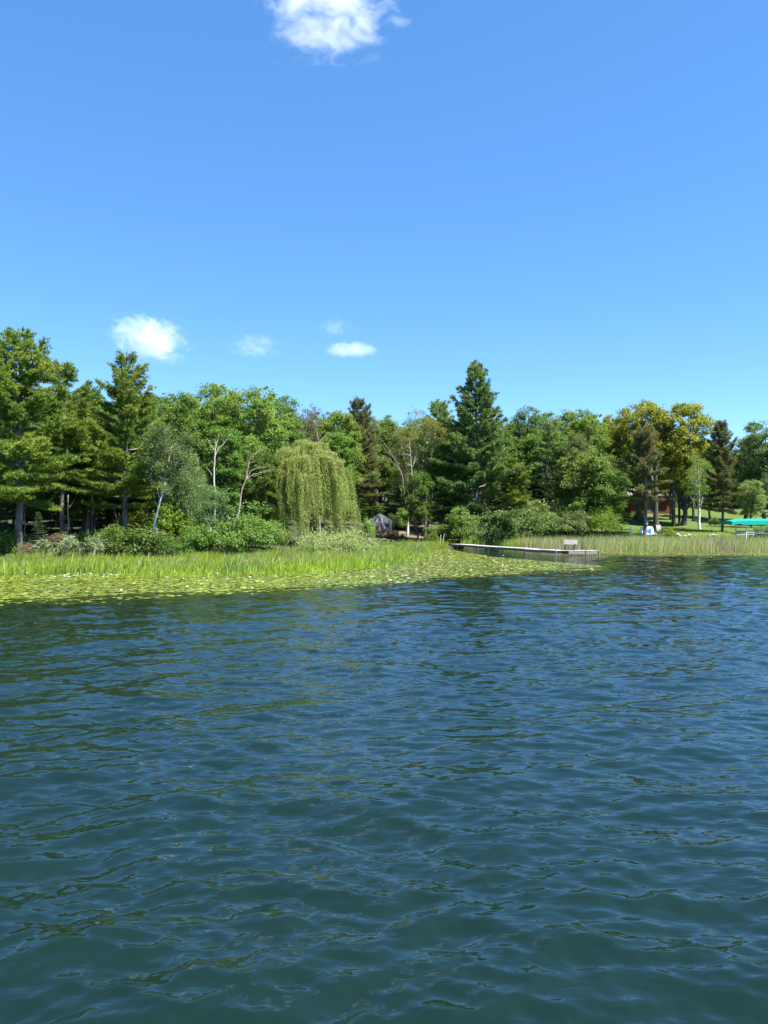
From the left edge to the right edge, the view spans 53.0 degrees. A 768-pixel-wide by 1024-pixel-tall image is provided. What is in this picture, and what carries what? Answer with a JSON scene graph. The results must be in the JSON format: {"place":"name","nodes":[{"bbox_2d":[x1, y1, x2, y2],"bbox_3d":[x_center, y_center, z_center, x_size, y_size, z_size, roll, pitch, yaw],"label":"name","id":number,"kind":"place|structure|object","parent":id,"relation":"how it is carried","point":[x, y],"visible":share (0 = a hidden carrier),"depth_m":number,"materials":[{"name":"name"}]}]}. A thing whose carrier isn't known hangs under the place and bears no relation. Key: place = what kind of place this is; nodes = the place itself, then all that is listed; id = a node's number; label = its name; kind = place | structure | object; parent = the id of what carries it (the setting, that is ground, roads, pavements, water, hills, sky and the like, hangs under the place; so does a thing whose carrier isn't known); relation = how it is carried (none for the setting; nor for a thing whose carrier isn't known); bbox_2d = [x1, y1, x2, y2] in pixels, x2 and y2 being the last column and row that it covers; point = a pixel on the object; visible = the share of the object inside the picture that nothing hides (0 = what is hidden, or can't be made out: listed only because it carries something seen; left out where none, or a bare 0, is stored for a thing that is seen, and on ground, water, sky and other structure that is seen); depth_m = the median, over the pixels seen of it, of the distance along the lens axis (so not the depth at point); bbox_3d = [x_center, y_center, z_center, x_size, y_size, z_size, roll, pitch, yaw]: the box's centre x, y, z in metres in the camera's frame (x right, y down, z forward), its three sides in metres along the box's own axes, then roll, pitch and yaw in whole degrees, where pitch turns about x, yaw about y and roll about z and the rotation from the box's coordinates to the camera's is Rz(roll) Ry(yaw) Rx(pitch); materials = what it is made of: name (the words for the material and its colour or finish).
{"place":"outdoors","nodes":[
{"label":"outdoors","id":0,"kind":"place"},
{"bbox_2d":[30,535,84,558],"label":"bush","id":1,"kind":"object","parent":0,"point":[62,550],"depth_m":43.42,"materials":[{"name":"green plant"}]},
{"bbox_2d":[55,536,112,557],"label":"bush","id":2,"kind":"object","parent":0,"point":[89,544],"depth_m":43.85,"materials":[{"name":"green plant"}]},
{"bbox_2d":[0,548,767,1023],"bbox_3d":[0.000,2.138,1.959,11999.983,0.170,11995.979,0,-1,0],"label":"water","id":3,"kind":"structure","parent":0,"point":[534,796],"depth_m":5.97,"materials":[{"name":"blue liquid"}]},
{"bbox_2d":[0,538,457,579],"bbox_3d":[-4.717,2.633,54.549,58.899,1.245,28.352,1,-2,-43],"label":"reeds","id":4,"kind":"object","parent":3,"relation":"in","point":[34,562],"visible":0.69,"depth_m":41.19,"materials":[{"name":"green plant"}]},
{"bbox_2d":[0,548,766,603],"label":"lily pads","id":5,"kind":"object","parent":3,"relation":"on","point":[211,582],"visible":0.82,"depth_m":30.00,"materials":[{"name":"green plant"}]},
{"bbox_2d":[5,549,767,585],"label":"lily pads","id":6,"kind":"object","parent":3,"relation":"on","point":[441,566],"visible":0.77,"depth_m":40.53,"materials":[{"name":"green plant"}]},
{"bbox_2d":[460,534,532,547],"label":"reeds","id":7,"kind":"object","parent":3,"relation":"in","point":[491,543],"visible":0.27,"depth_m":79.75,"materials":[{"name":"green plant"}]},
{"bbox_2d":[448,538,570,555],"bbox_3d":[10.300,3.313,68.698,1.276,2.311,24.533,0,-1,-14],"label":"dock","id":8,"kind":"object","parent":3,"relation":"in","point":[524,549],"visible":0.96,"depth_m":64.55,"materials":[{"name":"grey wood"}]},
{"bbox_2d":[465,528,767,551],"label":"reeds","id":9,"kind":"object","parent":3,"relation":"in","point":[667,543],"visible":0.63,"depth_m":69.35,"materials":[{"name":"green plant"}]},
{"bbox_2d":[520,533,767,552],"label":"dry reeds","id":10,"kind":"object","parent":3,"relation":"in","point":[561,545],"visible":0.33,"depth_m":66.06,"materials":[{"name":"green plant"}]},
{"bbox_2d":[720,519,767,538],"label":"boat lift","id":11,"kind":"object","parent":3,"relation":"in","point":[746,522],"visible":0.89,"depth_m":77.70,"materials":[{"name":"teal plastic"}]},
{"bbox_2d":[0,0,767,452],"label":"sky","id":12,"kind":"structure","parent":0,"point":[323,204],"materials":[{"name":"blue"}]},
{"bbox_2d":[1,461,767,559],"bbox_3d":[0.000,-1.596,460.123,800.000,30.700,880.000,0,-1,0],"label":"ground","id":13,"kind":"structure","parent":0,"point":[664,520],"depth_m":87.98,"materials":[{"name":"green plant"}]},
{"bbox_2d":[0,527,32,556],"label":"shrub","id":14,"kind":"object","parent":13,"relation":"on","point":[7,543],"visible":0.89,"depth_m":45.21,"materials":[{"name":"green plant"}]},
{"bbox_2d":[23,472,54,532],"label":"tree","id":15,"kind":"object","parent":13,"relation":"on","point":[40,498],"visible":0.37,"depth_m":56.29,"materials":[{"name":"green plant"}]},
{"bbox_2d":[0,325,80,557],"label":"white pine","id":16,"kind":"object","parent":13,"relation":"on","point":[17,389],"visible":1,"depth_m":45.25,"materials":[{"name":"green plant"}]},
{"bbox_2d":[41,487,59,531],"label":"spruce tree","id":17,"kind":"object","parent":13,"relation":"on","point":[50,518],"visible":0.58,"depth_m":56.92,"materials":[{"name":"green plant"}]},
{"bbox_2d":[26,532,82,552],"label":"shrub","id":18,"kind":"object","parent":13,"relation":"on","point":[57,538],"visible":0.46,"depth_m":47.86,"materials":[{"name":"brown plant"}]},
{"bbox_2d":[47,474,81,532],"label":"oak tree","id":19,"kind":"object","parent":13,"relation":"on","point":[53,500],"visible":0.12,"depth_m":56.56,"materials":[{"name":"green plant"}]},
{"bbox_2d":[28,354,103,535],"bbox_3d":[-21.644,-4.318,53.016,6.533,13.044,6.025,-1,-2,41],"label":"white pine","id":20,"kind":"object","parent":13,"relation":"on","point":[74,409],"visible":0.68,"depth_m":52.73,"materials":[{"name":"green plant"}]},
{"bbox_2d":[53,452,113,533],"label":"tree","id":21,"kind":"object","parent":13,"relation":"on","point":[82,510],"visible":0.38,"depth_m":54.89,"materials":[{"name":"green plant"}]},
{"bbox_2d":[55,385,117,534],"bbox_3d":[-21.554,-3.703,55.102,4.855,11.308,4.477,-1,-1,33],"label":"white pine","id":22,"kind":"object","parent":13,"relation":"on","point":[97,390],"visible":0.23,"depth_m":54.66,"materials":[{"name":"green plant"}]},
{"bbox_2d":[69,443,120,534],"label":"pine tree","id":23,"kind":"object","parent":13,"relation":"on","point":[100,500],"visible":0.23,"depth_m":55.21,"materials":[{"name":"green plant"}]},
{"bbox_2d":[95,463,121,529],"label":"spruce tree","id":24,"kind":"object","parent":13,"relation":"on","point":[101,518],"visible":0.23,"depth_m":57.85,"materials":[{"name":"green plant"}]},
{"bbox_2d":[91,523,131,551],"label":"shrub","id":25,"kind":"object","parent":13,"relation":"on","point":[117,532],"visible":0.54,"depth_m":46.80,"materials":[{"name":"green plant"}]},
{"bbox_2d":[51,349,173,534],"bbox_3d":[-16.633,-3.990,49.956,7.310,13.141,7.247,-1,-1,34],"label":"white pine","id":26,"kind":"object","parent":13,"relation":"on","point":[132,405],"visible":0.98,"depth_m":49.23,"materials":[{"name":"green plant"}]},
{"bbox_2d":[108,508,150,534],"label":"shrub","id":27,"kind":"object","parent":13,"relation":"on","point":[138,517],"visible":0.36,"depth_m":52.62,"materials":[{"name":"green plant"}]},
{"bbox_2d":[100,498,160,527],"bbox_3d":[-19.220,-0.409,59.587,5.404,4.019,5.329,1,-1,-38],"label":"shrub","id":28,"kind":"object","parent":13,"relation":"on","point":[112,511],"visible":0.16,"depth_m":58.24,"materials":[{"name":"green plant"}]},
{"bbox_2d":[100,522,177,555],"bbox_3d":[-14.676,1.862,46.493,4.776,2.509,4.248,0,-1,-17],"label":"shrub","id":29,"kind":"object","parent":13,"relation":"on","point":[140,539],"visible":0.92,"depth_m":45.71,"materials":[{"name":"green plant"}]},
{"bbox_2d":[116,391,184,524],"bbox_3d":[-17.411,-3.457,56.198,5.356,10.790,5.402,1,-2,-43],"label":"white pine","id":30,"kind":"object","parent":13,"relation":"on","point":[145,482],"visible":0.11,"depth_m":55.74,"materials":[{"name":"green plant"}]},
{"bbox_2d":[130,417,201,550],"bbox_3d":[-13.420,-1.504,47.475,4.051,8.693,3.979,0,-1,14],"label":"birch tree","id":31,"kind":"object","parent":13,"relation":"on","point":[166,451],"visible":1,"depth_m":47.16,"materials":[{"name":"green plant"}]},
{"bbox_2d":[138,501,196,541],"bbox_3d":[-14.534,0.844,52.470,4.306,3.320,4.611,1,-2,-42],"label":"shrub","id":32,"kind":"object","parent":13,"relation":"on","point":[172,522],"visible":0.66,"depth_m":51.74,"materials":[{"name":"green plant"}]},
{"bbox_2d":[161,537,196,555],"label":"shrub","id":33,"kind":"object","parent":13,"relation":"on","point":[180,549],"visible":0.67,"depth_m":47.47,"materials":[{"name":"green plant"}]},
{"bbox_2d":[155,390,211,501],"bbox_3d":[-16.975,-4.216,62.292,5.582,10.990,5.281,-1,-2,44],"label":"oak tree","id":34,"kind":"object","parent":13,"relation":"on","point":[181,409],"visible":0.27,"depth_m":61.70,"materials":[{"name":"green plant"}]},
{"bbox_2d":[164,443,208,525],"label":"birch tree","id":35,"kind":"object","parent":13,"relation":"on","point":[182,504],"visible":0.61,"depth_m":52.44,"materials":[{"name":"green plant"}]},
{"bbox_2d":[174,523,220,551],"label":"shrub","id":36,"kind":"object","parent":13,"relation":"on","point":[192,538],"visible":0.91,"depth_m":48.48,"materials":[{"name":"green plant"}]},
{"bbox_2d":[170,382,248,490],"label":"oak tree","id":37,"kind":"object","parent":13,"relation":"on","point":[216,392],"visible":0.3,"depth_m":65.63,"materials":[{"name":"green plant"}]},
{"bbox_2d":[186,484,237,551],"bbox_3d":[-11.436,0.431,50.499,3.244,4.581,2.789,0,-1,23],"label":"shrub","id":38,"kind":"object","parent":13,"relation":"on","point":[206,516],"visible":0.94,"depth_m":50.32,"materials":[{"name":"green plant"}]},
{"bbox_2d":[194,518,255,552],"bbox_3d":[-10.341,1.687,49.867,4.616,2.546,4.105,-1,-1,25],"label":"shrub","id":39,"kind":"object","parent":13,"relation":"on","point":[235,542],"visible":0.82,"depth_m":48.92,"materials":[{"name":"green plant"}]},
{"bbox_2d":[199,426,256,522],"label":"oak tree","id":40,"kind":"object","parent":13,"relation":"on","point":[233,473],"visible":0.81,"depth_m":57.47,"materials":[{"name":"green plant"}]},
{"bbox_2d":[189,496,275,526],"bbox_3d":[-11.696,0.290,58.597,7.833,3.639,6.966,0,-1,-21],"label":"shrub","id":41,"kind":"object","parent":13,"relation":"on","point":[257,509],"visible":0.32,"depth_m":57.25,"materials":[{"name":"green plant"}]},
{"bbox_2d":[213,513,285,551],"bbox_3d":[-8.737,1.446,50.442,4.542,2.997,4.478,-1,-1,26],"label":"shrub","id":42,"kind":"object","parent":13,"relation":"on","point":[262,533],"visible":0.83,"depth_m":49.90,"materials":[{"name":"green plant"}]},
{"bbox_2d":[206,385,294,493],"bbox_3d":[-10.985,-4.601,64.077,6.889,11.942,7.020,0,-1,18],"label":"oak tree","id":43,"kind":"object","parent":13,"relation":"on","point":[268,442],"visible":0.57,"depth_m":63.10,"materials":[{"name":"green plant"}]},
{"bbox_2d":[239,448,284,521],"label":"oak tree","id":44,"kind":"object","parent":13,"relation":"on","point":[259,495],"visible":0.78,"depth_m":58.29,"materials":[{"name":"green plant"}]},
{"bbox_2d":[253,520,293,549],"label":"shrub","id":45,"kind":"object","parent":13,"relation":"on","point":[279,540],"visible":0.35,"depth_m":53.56,"materials":[{"name":"green plant"}]},
{"bbox_2d":[245,394,304,512],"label":"oak tree","id":46,"kind":"object","parent":13,"relation":"on","point":[284,409],"visible":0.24,"depth_m":73.44,"materials":[{"name":"green plant"}]},
{"bbox_2d":[288,403,323,450],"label":"oak tree","id":47,"kind":"object","parent":13,"relation":"on","point":[310,428],"visible":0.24,"depth_m":84.07,"materials":[{"name":"plant"}]},
{"bbox_2d":[266,438,362,545],"bbox_3d":[-5.546,-1.647,59.835,6.849,9.045,6.158,1,-1,-28],"label":"weeping willow","id":48,"kind":"object","parent":13,"relation":"on","point":[318,459],"visible":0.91,"depth_m":58.71,"materials":[{"name":"green plant"}]},
{"bbox_2d":[286,530,346,551],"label":"shrub","id":49,"kind":"object","parent":13,"relation":"on","point":[304,540],"visible":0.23,"depth_m":55.31,"materials":[{"name":"green plant"}]},
{"bbox_2d":[317,431,356,522],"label":"oak tree","id":50,"kind":"object","parent":13,"relation":"on","point":[336,438],"visible":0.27,"depth_m":87.06,"materials":[{"name":"green plant"}]},
{"bbox_2d":[314,409,368,513],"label":"oak tree","id":51,"kind":"object","parent":13,"relation":"on","point":[337,418],"visible":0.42,"depth_m":89.47,"materials":[{"name":"green plant"}]},
{"bbox_2d":[296,523,399,555],"bbox_3d":[-3.208,2.696,54.574,8.255,4.000,7.813,0,-1,-17],"label":"shrub","id":52,"kind":"object","parent":13,"relation":"on","point":[356,542],"visible":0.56,"depth_m":53.63,"materials":[{"name":"green plant"}]},
{"bbox_2d":[342,395,390,520],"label":"red pine","id":53,"kind":"object","parent":13,"relation":"on","point":[363,417],"visible":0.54,"depth_m":97.72,"materials":[{"name":"green plant"}]},
{"bbox_2d":[360,516,375,538],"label":"shrub","id":54,"kind":"object","parent":13,"relation":"on","point":[368,524],"visible":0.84,"depth_m":79.62,"materials":[{"name":"green plant"}]},
{"bbox_2d":[359,487,381,519],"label":"spruce tree","id":55,"kind":"object","parent":13,"relation":"on","point":[372,502],"visible":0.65,"depth_m":99.28,"materials":[{"name":"green plant"}]},
{"bbox_2d":[359,416,388,509],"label":"maple tree","id":56,"kind":"object","parent":13,"relation":"on","point":[376,428],"visible":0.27,"depth_m":107.80,"materials":[{"name":"green plant"}]},
{"bbox_2d":[360,417,403,504],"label":"oak tree","id":57,"kind":"object","parent":13,"relation":"on","point":[383,434],"visible":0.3,"depth_m":110.74,"materials":[{"name":"green plant"}]},
{"bbox_2d":[373,531,398,537],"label":"timber platform","id":58,"kind":"structure","parent":13,"relation":"on","point":[388,535],"depth_m":92.73,"materials":[{"name":"brown wood"}]},
{"bbox_2d":[369,513,393,530],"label":"canvas tent","id":59,"kind":"object","parent":58,"relation":"on","point":[380,520],"visible":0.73,"depth_m":93.95,"materials":[{"name":"grey fabric"}]},
{"bbox_2d":[381,473,406,528],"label":"spruce tree","id":60,"kind":"object","parent":13,"relation":"on","point":[395,498],"visible":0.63,"depth_m":103.83,"materials":[{"name":"green plant"}]},
{"bbox_2d":[386,463,408,510],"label":"maple tree","id":61,"kind":"object","parent":13,"relation":"on","point":[393,470],"visible":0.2,"depth_m":107.69,"materials":[{"name":"green plant"}]},
{"bbox_2d":[378,420,423,510],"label":"maple tree","id":62,"kind":"object","parent":13,"relation":"on","point":[391,434],"visible":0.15,"depth_m":112.29,"materials":[{"name":"green plant"}]},
{"bbox_2d":[385,421,424,534],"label":"birch tree","id":63,"kind":"object","parent":13,"relation":"on","point":[403,440],"visible":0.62,"depth_m":97.92,"materials":[{"name":"green plant"}]},
{"bbox_2d":[399,469,435,541],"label":"maple tree","id":64,"kind":"object","parent":13,"relation":"on","point":[412,502],"visible":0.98,"depth_m":83.62,"materials":[{"name":"green plant"}]},
{"bbox_2d":[400,407,450,535],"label":"birch tree","id":65,"kind":"object","parent":13,"relation":"on","point":[428,423],"visible":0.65,"depth_m":89.55,"materials":[{"name":"green plant"}]},
{"bbox_2d":[408,398,454,523],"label":"maple tree","id":66,"kind":"object","parent":13,"relation":"on","point":[441,407],"visible":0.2,"depth_m":102.65,"materials":[{"name":"green plant"}]},
{"bbox_2d":[407,444,473,541],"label":"white pine","id":67,"kind":"object","parent":13,"relation":"on","point":[446,472],"visible":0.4,"depth_m":87.21,"materials":[{"name":"green plant"}]},
{"bbox_2d":[443,505,481,540],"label":"shrub","id":68,"kind":"object","parent":13,"relation":"on","point":[463,525],"visible":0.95,"depth_m":80.73,"materials":[{"name":"green plant"}]},
{"bbox_2d":[411,359,542,541],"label":"white pine","id":69,"kind":"object","parent":13,"relation":"on","point":[490,478],"visible":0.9,"depth_m":84.88,"materials":[{"name":"green plant"}]},
{"bbox_2d":[447,426,506,513],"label":"maple tree","id":70,"kind":"object","parent":13,"relation":"on","point":[481,440],"visible":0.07,"depth_m":96.05,"materials":[{"name":"green plant"}]},
{"bbox_2d":[464,521,490,542],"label":"shrub","id":71,"kind":"object","parent":13,"relation":"on","point":[478,534],"visible":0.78,"depth_m":80.55,"materials":[{"name":"green plant"}]},
{"bbox_2d":[475,509,530,541],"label":"shrub","id":72,"kind":"object","parent":13,"relation":"on","point":[497,527],"visible":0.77,"depth_m":80.99,"materials":[{"name":"green plant"}]},
{"bbox_2d":[473,420,532,511],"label":"oak tree","id":73,"kind":"object","parent":13,"relation":"on","point":[509,441],"visible":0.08,"depth_m":100.33,"materials":[{"name":"green plant"}]},
{"bbox_2d":[483,457,543,514],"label":"white pine","id":74,"kind":"object","parent":13,"relation":"on","point":[516,489],"visible":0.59,"depth_m":86.11,"materials":[{"name":"green plant"}]},
{"bbox_2d":[493,516,539,538],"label":"shrub","id":75,"kind":"object","parent":13,"relation":"on","point":[524,531],"visible":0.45,"depth_m":82.21,"materials":[{"name":"green plant"}]},
{"bbox_2d":[506,404,553,489],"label":"maple tree","id":76,"kind":"object","parent":13,"relation":"on","point":[533,420],"visible":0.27,"depth_m":103.20,"materials":[{"name":"green plant"}]},
{"bbox_2d":[515,500,559,535],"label":"shrub","id":77,"kind":"object","parent":13,"relation":"on","point":[536,521],"visible":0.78,"depth_m":82.74,"materials":[{"name":"green plant"}]},
{"bbox_2d":[516,428,569,502],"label":"oak tree","id":78,"kind":"object","parent":13,"relation":"on","point":[533,439],"visible":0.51,"depth_m":99.83,"materials":[{"name":"green plant"}]},
{"bbox_2d":[531,428,561,512],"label":"spruce tree","id":79,"kind":"object","parent":13,"relation":"on","point":[546,475],"visible":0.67,"depth_m":95.91,"materials":[{"name":"green plant"}]},
{"bbox_2d":[544,513,574,535],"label":"shrub","id":80,"kind":"object","parent":13,"relation":"on","point":[558,524],"visible":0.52,"depth_m":82.86,"materials":[{"name":"green plant"}]},
{"bbox_2d":[534,408,588,465],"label":"maple tree","id":81,"kind":"object","parent":13,"relation":"on","point":[549,424],"visible":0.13,"depth_m":106.58,"materials":[{"name":"green plant"}]},
{"bbox_2d":[556,432,595,498],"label":"maple tree","id":82,"kind":"object","parent":13,"relation":"on","point":[577,441],"visible":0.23,"depth_m":97.52,"materials":[{"name":"green plant"}]},
{"bbox_2d":[558,509,595,536],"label":"shrub","id":83,"kind":"object","parent":13,"relation":"on","point":[579,524],"visible":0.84,"depth_m":82.83,"materials":[{"name":"green plant"}]},
{"bbox_2d":[547,447,620,515],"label":"maple tree","id":84,"kind":"object","parent":13,"relation":"on","point":[572,477],"visible":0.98,"depth_m":85.62,"materials":[{"name":"green plant"}]},
{"bbox_2d":[564,408,623,509],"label":"maple tree","id":85,"kind":"object","parent":13,"relation":"on","point":[602,439],"visible":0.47,"depth_m":102.15,"materials":[{"name":"green plant"}]},
{"bbox_2d":[575,503,631,534],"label":"shrub","id":86,"kind":"object","parent":13,"relation":"on","point":[599,520],"visible":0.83,"depth_m":83.68,"materials":[{"name":"green plant"}]},
{"bbox_2d":[594,413,632,512],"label":"maple tree","id":87,"kind":"object","parent":13,"relation":"on","point":[606,418],"visible":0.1,"depth_m":106.43,"materials":[{"name":"green plant"}]},
{"bbox_2d":[604,468,632,524],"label":"maple tree","id":88,"kind":"object","parent":13,"relation":"on","point":[625,482],"visible":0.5,"depth_m":95.53,"materials":[{"name":"green plant"}]},
{"bbox_2d":[606,399,666,522],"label":"maple tree","id":89,"kind":"object","parent":13,"relation":"on","point":[634,417],"visible":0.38,"depth_m":102.24,"materials":[{"name":"green plant"}]},
{"bbox_2d":[610,422,672,536],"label":"red pine","id":90,"kind":"object","parent":13,"relation":"on","point":[648,441],"visible":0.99,"depth_m":83.93,"materials":[{"name":"green plant"}]},
{"bbox_2d":[623,488,671,513],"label":"red cabin","id":91,"kind":"object","parent":13,"relation":"on","point":[663,508],"visible":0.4,"depth_m":113.75,"materials":[{"name":"brown wood"}]},
{"bbox_2d":[653,461,661,531],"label":"tree trunk","id":92,"kind":"object","parent":13,"relation":"on","point":[655,514],"visible":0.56,"depth_m":88.43,"materials":[{"name":"brown plant"}]},
{"bbox_2d":[646,401,723,525],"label":"maple tree","id":93,"kind":"object","parent":13,"relation":"on","point":[678,446],"visible":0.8,"depth_m":98.22,"materials":[{"name":"green plant"}]},
{"bbox_2d":[613,525,767,539],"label":"grass","id":94,"kind":"structure","parent":13,"relation":"on","point":[680,531],"depth_m":89.06,"materials":[{"name":"green plant"}]},
{"bbox_2d":[679,455,715,528],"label":"birch tree","id":95,"kind":"object","parent":13,"relation":"on","point":[698,486],"visible":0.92,"depth_m":91.96,"materials":[{"name":"green plant"}]},
{"bbox_2d":[699,420,755,531],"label":"red pine","id":96,"kind":"object","parent":13,"relation":"on","point":[723,463],"visible":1,"depth_m":87.52,"materials":[{"name":"green plant"}]},
{"bbox_2d":[726,435,760,518],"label":"maple tree","id":97,"kind":"object","parent":13,"relation":"on","point":[737,475],"visible":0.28,"depth_m":103.43,"materials":[{"name":"green plant"}]},
{"bbox_2d":[736,420,767,518],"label":"maple tree","id":98,"kind":"object","parent":13,"relation":"on","point":[757,442],"visible":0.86,"depth_m":99.69,"materials":[{"name":"green plant"}]},
{"bbox_2d":[736,479,767,527],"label":"maple tree","id":99,"kind":"object","parent":13,"relation":"on","point":[748,507],"visible":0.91,"depth_m":93.56,"materials":[{"name":"green plant"}]},
{"bbox_2d":[391,521,433,542],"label":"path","id":100,"kind":"structure","parent":0,"point":[412,535],"depth_m":101.40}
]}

